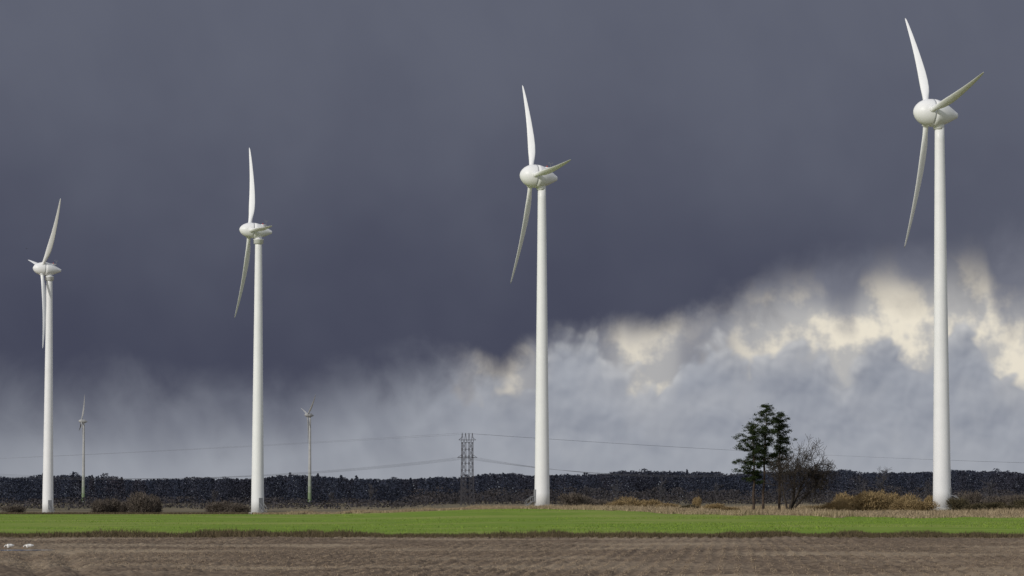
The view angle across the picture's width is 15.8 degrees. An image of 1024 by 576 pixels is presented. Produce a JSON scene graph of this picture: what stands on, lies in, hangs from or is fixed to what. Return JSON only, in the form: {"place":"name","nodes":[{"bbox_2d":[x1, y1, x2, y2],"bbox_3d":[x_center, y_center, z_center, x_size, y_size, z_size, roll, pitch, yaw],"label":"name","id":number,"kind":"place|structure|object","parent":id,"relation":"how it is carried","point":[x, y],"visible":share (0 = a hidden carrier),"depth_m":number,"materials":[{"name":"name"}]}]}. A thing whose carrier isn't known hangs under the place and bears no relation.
{"place":"outdoors","nodes":[
{"label":"outdoors","id":0,"kind":"place"},
{"bbox_2d":[0,512,316,513],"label":"rough grass","id":1,"kind":"structure","parent":0,"point":[127,513],"depth_m":839.97,"materials":[{"name":"plant"}]},
{"bbox_2d":[0,497,1022,516],"bbox_3d":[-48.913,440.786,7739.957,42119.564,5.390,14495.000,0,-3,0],"label":"meadow","id":2,"kind":"structure","parent":0,"point":[188,509],"depth_m":1432.88,"materials":[{"name":"plant"}]},
{"bbox_2d":[1,505,25,512],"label":"shrub","id":3,"kind":"object","parent":2,"relation":"on","point":[14,509],"visible":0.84,"depth_m":1006.74,"materials":[{"name":"brown plant"}]},
{"bbox_2d":[29,198,60,512],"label":"wind turbine","id":4,"kind":"object","parent":2,"relation":"on","point":[43,268],"visible":0.94,"depth_m":973.85,"materials":[{"name":"metal"}]},
{"bbox_2d":[79,395,86,502],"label":"wind turbine","id":5,"kind":"object","parent":2,"relation":"on","point":[81,421],"visible":0.91,"depth_m":2137.32,"materials":[{"name":"metal"}]},
{"bbox_2d":[89,499,113,512],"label":"shrub","id":6,"kind":"object","parent":2,"relation":"on","point":[101,505],"visible":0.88,"depth_m":981.76,"materials":[{"name":"brown plant"}]},
{"bbox_2d":[104,498,120,512],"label":"shrub","id":7,"kind":"object","parent":2,"relation":"on","point":[116,504],"visible":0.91,"depth_m":986.75,"materials":[{"name":"brown plant"}]},
{"bbox_2d":[119,500,134,511],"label":"shrub","id":8,"kind":"object","parent":2,"relation":"on","point":[123,507],"visible":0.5,"depth_m":995.88,"materials":[{"name":"brown plant"}]},
{"bbox_2d":[125,490,156,512],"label":"shrub","id":9,"kind":"object","parent":2,"relation":"on","point":[140,501],"visible":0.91,"depth_m":981.43,"materials":[{"name":"plant"}]},
{"bbox_2d":[149,494,162,511],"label":"shrub","id":10,"kind":"object","parent":2,"relation":"on","point":[158,503],"visible":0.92,"depth_m":986.80,"materials":[{"name":"brown plant"}]},
{"bbox_2d":[203,500,233,511],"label":"shrub","id":11,"kind":"object","parent":2,"relation":"on","point":[215,506],"visible":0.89,"depth_m":1085.87,"materials":[{"name":"plant"}]},
{"bbox_2d":[0,495,442,509],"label":"scrub","id":12,"kind":"object","parent":2,"relation":"on","point":[171,501],"visible":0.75,"depth_m":1412.61,"materials":[{"name":"brown plant"}]},
{"bbox_2d":[226,502,250,511],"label":"shrub","id":13,"kind":"object","parent":2,"relation":"on","point":[237,507],"visible":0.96,"depth_m":1076.31,"materials":[{"name":"brown plant"}]},
{"bbox_2d":[234,148,271,513],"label":"wind turbine","id":14,"kind":"object","parent":2,"relation":"on","point":[249,230],"visible":0.97,"depth_m":841.67,"materials":[{"name":"metal"}]},
{"bbox_2d":[301,395,315,503],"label":"wind turbine","id":15,"kind":"object","parent":2,"relation":"on","point":[309,415],"visible":0.92,"depth_m":2041.17,"materials":[{"name":"metal"}]},
{"bbox_2d":[368,485,376,506],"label":"bare tree","id":16,"kind":"object","parent":2,"relation":"on","point":[370,492],"visible":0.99,"depth_m":1497.32,"materials":[{"name":"grey plant"}]},
{"bbox_2d":[457,433,475,504],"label":"electricity pylon","id":17,"kind":"object","parent":2,"relation":"on","point":[469,473],"visible":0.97,"depth_m":1574.61,"materials":[{"name":"metal"}]},
{"bbox_2d":[20,458,449,478],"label":"power cable","id":18,"kind":"object","parent":17,"relation":"hanging from","point":[285,473],"visible":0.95,"depth_m":1551.60,"materials":[{"name":"black metal"}]},
{"bbox_2d":[0,457,470,478],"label":"power cable","id":19,"kind":"object","parent":17,"relation":"hanging from","point":[246,476],"visible":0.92,"depth_m":1544.87,"materials":[{"name":"black metal"}]},
{"bbox_2d":[21,433,453,457],"bbox_3d":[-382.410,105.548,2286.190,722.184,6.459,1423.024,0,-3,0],"label":"power cable","id":20,"kind":"object","parent":17,"relation":"attached to","point":[237,446],"visible":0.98,"depth_m":1760.15,"materials":[{"name":"black metal"}]},
{"bbox_2d":[20,458,456,478],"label":"power cable","id":21,"kind":"object","parent":17,"relation":"hanging from","point":[277,474],"visible":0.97,"depth_m":1549.72,"materials":[{"name":"black metal"}]},
{"bbox_2d":[6,457,476,478],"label":"power cable","id":22,"kind":"object","parent":17,"relation":"hanging from","point":[224,477],"visible":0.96,"depth_m":1529.02,"materials":[{"name":"black metal"}]},
{"bbox_2d":[23,434,461,457],"bbox_3d":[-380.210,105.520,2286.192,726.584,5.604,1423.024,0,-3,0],"label":"power cable","id":23,"kind":"object","parent":17,"relation":"hanging from","point":[269,445],"visible":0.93,"depth_m":1769.79,"materials":[{"name":"black metal"}]},
{"bbox_2d":[476,459,736,475],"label":"power cable","id":24,"kind":"object","parent":17,"relation":"hanging from","point":[621,474],"visible":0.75,"depth_m":1606.04,"materials":[{"name":"black metal"}]},
{"bbox_2d":[476,458,762,476],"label":"power cable","id":25,"kind":"object","parent":17,"relation":"hanging from","point":[633,475],"visible":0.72,"depth_m":1615.54,"materials":[{"name":"black metal"}]},
{"bbox_2d":[482,458,769,476],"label":"power cable","id":26,"kind":"object","parent":17,"relation":"hanging from","point":[608,474],"visible":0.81,"depth_m":1598.80,"materials":[{"name":"black metal"}]},
{"bbox_2d":[469,433,1014,462],"bbox_3d":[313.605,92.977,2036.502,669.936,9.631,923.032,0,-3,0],"label":"power cable","id":27,"kind":"object","parent":17,"relation":"hanging from","point":[703,448],"visible":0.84,"depth_m":1693.76,"materials":[{"name":"black metal"}]},
{"bbox_2d":[481,434,1019,462],"bbox_3d":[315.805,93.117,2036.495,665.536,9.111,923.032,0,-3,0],"label":"power cable","id":28,"kind":"object","parent":17,"relation":"hanging from","point":[775,452],"visible":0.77,"depth_m":1775.09,"materials":[{"name":"black metal"}]},
{"bbox_2d":[0,468,1023,503],"bbox_3d":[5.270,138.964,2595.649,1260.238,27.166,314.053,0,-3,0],"label":"forest","id":29,"kind":"object","parent":2,"relation":"on","point":[356,488],"visible":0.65,"depth_m":2488.53,"materials":[{"name":"green plant"}]},
{"bbox_2d":[510,85,570,505],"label":"wind turbine","id":30,"kind":"object","parent":2,"relation":"on","point":[540,178],"visible":0.96,"depth_m":715.86,"materials":[{"name":"metal"}]},
{"bbox_2d":[556,491,586,506],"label":"shrub","id":31,"kind":"object","parent":2,"relation":"on","point":[573,498],"visible":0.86,"depth_m":857.08,"materials":[{"name":"brown plant"}]},
{"bbox_2d":[582,485,594,495],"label":"bare tree","id":32,"kind":"object","parent":2,"relation":"on","point":[585,492],"visible":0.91,"depth_m":1646.60,"materials":[{"name":"grey plant"}]},
{"bbox_2d":[582,495,599,505],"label":"shrub","id":33,"kind":"object","parent":2,"relation":"on","point":[590,500],"visible":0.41,"depth_m":867.41,"materials":[{"name":"brown plant"}]},
{"bbox_2d":[595,499,610,504],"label":"shrub","id":34,"kind":"object","parent":2,"relation":"on","point":[603,502],"visible":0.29,"depth_m":897.62,"materials":[{"name":"brown plant"}]},
{"bbox_2d":[608,479,621,499],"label":"bare tree","id":35,"kind":"object","parent":2,"relation":"on","point":[614,488],"visible":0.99,"depth_m":1897.42,"materials":[{"name":"grey plant"}]},
{"bbox_2d":[606,500,629,506],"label":"shrub","id":36,"kind":"object","parent":2,"relation":"on","point":[618,503],"visible":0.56,"depth_m":702.50,"materials":[{"name":"brown plant"}]},
{"bbox_2d":[613,496,645,506],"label":"shrub","id":37,"kind":"object","parent":2,"relation":"on","point":[635,502],"visible":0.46,"depth_m":710.38,"materials":[{"name":"brown plant"}]},
{"bbox_2d":[250,503,1023,518],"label":"dry grass","id":38,"kind":"structure","parent":2,"relation":"on","point":[745,510],"depth_m":564.87,"materials":[{"name":"beige plant"}]},
{"bbox_2d":[639,499,662,506],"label":"shrub","id":39,"kind":"object","parent":2,"relation":"on","point":[652,502],"visible":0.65,"depth_m":697.50,"materials":[{"name":"brown plant"}]},
{"bbox_2d":[658,477,669,499],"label":"bare tree","id":40,"kind":"object","parent":2,"relation":"on","point":[662,489],"visible":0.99,"depth_m":1697.94,"materials":[{"name":"grey plant"}]},
{"bbox_2d":[654,502,679,506],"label":"shrub","id":41,"kind":"object","parent":2,"relation":"on","point":[670,504],"visible":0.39,"depth_m":688.04,"materials":[{"name":"brown plant"}]},
{"bbox_2d":[679,504,697,508],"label":"shrub","id":42,"kind":"object","parent":2,"relation":"on","point":[689,505],"visible":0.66,"depth_m":648.27,"materials":[{"name":"brown plant"}]},
{"bbox_2d":[691,496,701,507],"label":"shrub","id":43,"kind":"object","parent":2,"relation":"on","point":[697,501],"visible":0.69,"depth_m":658.44,"materials":[{"name":"brown plant"}]},
{"bbox_2d":[398,485,1023,504],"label":"hedgerow","id":44,"kind":"object","parent":2,"relation":"on","point":[769,498],"visible":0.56,"depth_m":1972.81,"materials":[{"name":"brown plant"}]},
{"bbox_2d":[702,503,725,508],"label":"shrub","id":45,"kind":"object","parent":2,"relation":"on","point":[715,505],"visible":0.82,"depth_m":638.34,"materials":[{"name":"brown plant"}]},
{"bbox_2d":[712,483,724,502],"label":"bare tree","id":46,"kind":"object","parent":2,"relation":"on","point":[716,490],"visible":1,"depth_m":1747.10,"materials":[{"name":"grey plant"}]},
{"bbox_2d":[717,507,739,510],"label":"shrub","id":47,"kind":"object","parent":2,"relation":"on","point":[730,508],"visible":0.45,"depth_m":586.13,"materials":[{"name":"brown plant"}]},
{"bbox_2d":[731,421,768,509],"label":"pine tree","id":48,"kind":"object","parent":2,"relation":"on","point":[751,459],"visible":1,"depth_m":587.07,"materials":[{"name":"green plant"}]},
{"bbox_2d":[752,403,779,509],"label":"pine tree","id":49,"kind":"object","parent":2,"relation":"on","point":[764,431],"visible":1,"depth_m":591.16,"materials":[{"name":"green plant"}]},
{"bbox_2d":[768,411,796,509],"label":"pine tree","id":50,"kind":"object","parent":2,"relation":"on","point":[781,440],"visible":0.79,"depth_m":595.16,"materials":[{"name":"green plant"}]},
{"bbox_2d":[762,434,838,509],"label":"bare tree","id":51,"kind":"object","parent":2,"relation":"on","point":[799,469],"visible":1,"depth_m":582.66,"materials":[{"name":"brown plant"}]},
{"bbox_2d":[799,505,820,509],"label":"shrub","id":52,"kind":"object","parent":2,"relation":"on","point":[818,506],"visible":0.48,"depth_m":588.76,"materials":[{"name":"brown plant"}]},
{"bbox_2d":[820,498,852,510],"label":"shrub","id":53,"kind":"object","parent":2,"relation":"on","point":[830,505],"visible":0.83,"depth_m":586.24,"materials":[{"name":"brown plant"}]},
{"bbox_2d":[831,492,867,509],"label":"shrub","id":54,"kind":"object","parent":2,"relation":"on","point":[843,496],"visible":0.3,"depth_m":597.63,"materials":[{"name":"brown plant"}]},
{"bbox_2d":[849,476,870,492],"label":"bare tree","id":55,"kind":"object","parent":2,"relation":"on","point":[862,489],"visible":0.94,"depth_m":1846.20,"materials":[{"name":"plant"}]},
{"bbox_2d":[850,489,890,510],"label":"shrub","id":56,"kind":"object","parent":2,"relation":"on","point":[864,500],"visible":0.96,"depth_m":589.90,"materials":[{"name":"brown plant"}]},
{"bbox_2d":[872,467,891,493],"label":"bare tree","id":57,"kind":"object","parent":2,"relation":"on","point":[879,485],"visible":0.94,"depth_m":1796.70,"materials":[{"name":"plant"}]},
{"bbox_2d":[875,491,900,508],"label":"shrub","id":58,"kind":"object","parent":2,"relation":"on","point":[894,497],"visible":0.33,"depth_m":596.72,"materials":[{"name":"brown plant"}]},
{"bbox_2d":[889,492,921,510],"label":"shrub","id":59,"kind":"object","parent":2,"relation":"on","point":[898,505],"visible":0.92,"depth_m":588.09,"materials":[{"name":"brown plant"}]},
{"bbox_2d":[903,499,939,510],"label":"shrub","id":60,"kind":"object","parent":2,"relation":"on","point":[920,506],"visible":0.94,"depth_m":583.80,"materials":[{"name":"brown plant"}]},
{"bbox_2d":[923,480,932,500],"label":"bare tree","id":61,"kind":"object","parent":2,"relation":"on","point":[928,489],"visible":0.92,"depth_m":1746.65,"materials":[{"name":"grey plant"}]},
{"bbox_2d":[923,495,932,507],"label":"shrub","id":62,"kind":"object","parent":2,"relation":"on","point":[929,498],"visible":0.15,"depth_m":608.46,"materials":[{"name":"brown plant"}]},
{"bbox_2d":[904,18,983,509],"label":"wind turbine","id":63,"kind":"object","parent":2,"relation":"on","point":[937,115],"visible":0.96,"depth_m":598.04,"materials":[{"name":"metal"}]},
{"bbox_2d":[946,495,969,510],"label":"shrub","id":64,"kind":"object","parent":2,"relation":"on","point":[953,502],"visible":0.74,"depth_m":590.37,"materials":[{"name":"plant"}]},
{"bbox_2d":[955,490,987,504],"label":"shrub","id":65,"kind":"object","parent":2,"relation":"on","point":[974,497],"visible":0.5,"depth_m":637.97,"materials":[{"name":"brown plant"}]},
{"bbox_2d":[961,503,988,510],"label":"shrub","id":66,"kind":"object","parent":2,"relation":"on","point":[973,506],"visible":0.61,"depth_m":582.87,"materials":[{"name":"brown plant"}]},
{"bbox_2d":[980,479,995,496],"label":"bare tree","id":67,"kind":"object","parent":2,"relation":"on","point":[990,488],"visible":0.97,"depth_m":1498.03,"materials":[{"name":"grey plant"}]},
{"bbox_2d":[980,501,1006,509],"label":"shrub","id":68,"kind":"object","parent":2,"relation":"on","point":[992,505],"visible":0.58,"depth_m":587.87,"materials":[{"name":"brown plant"}]},
{"bbox_2d":[983,495,1008,504],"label":"shrub","id":69,"kind":"object","parent":2,"relation":"on","point":[998,499],"visible":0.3,"depth_m":648.65,"materials":[{"name":"brown plant"}]},
{"bbox_2d":[997,504,1023,509],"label":"shrub","id":70,"kind":"object","parent":2,"relation":"on","point":[1010,506],"visible":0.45,"depth_m":580.72,"materials":[{"name":"brown plant"}]},
{"bbox_2d":[1004,495,1023,505],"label":"shrub","id":71,"kind":"object","parent":2,"relation":"on","point":[1010,499],"visible":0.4,"depth_m":638.43,"materials":[{"name":"brown plant"}]},
{"bbox_2d":[1009,499,1023,506],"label":"shrub","id":72,"kind":"object","parent":2,"relation":"on","point":[1020,502],"visible":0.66,"depth_m":588.27,"materials":[{"name":"brown plant"}]},
{"bbox_2d":[0,536,1023,575],"bbox_3d":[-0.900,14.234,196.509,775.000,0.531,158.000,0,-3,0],"label":"ploughed field","id":73,"kind":"structure","parent":0,"point":[51,567],"depth_m":182.89,"materials":[{"name":"soil"}]},
{"bbox_2d":[0,508,1023,534],"bbox_3d":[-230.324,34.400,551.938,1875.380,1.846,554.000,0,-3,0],"label":"crop field","id":74,"kind":"structure","parent":0,"point":[494,516],"depth_m":438.17,"materials":[{"name":"green plant"}]},
{"bbox_2d":[0,527,1023,538],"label":"margin weeds","id":75,"kind":"object","parent":74,"relation":"on","point":[227,532],"visible":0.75,"depth_m":272.23,"materials":[{"name":"brown plant"}]},
{"bbox_2d":[0,0,1023,497],"label":"sky","id":76,"kind":"structure","parent":0,"point":[728,215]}
]}

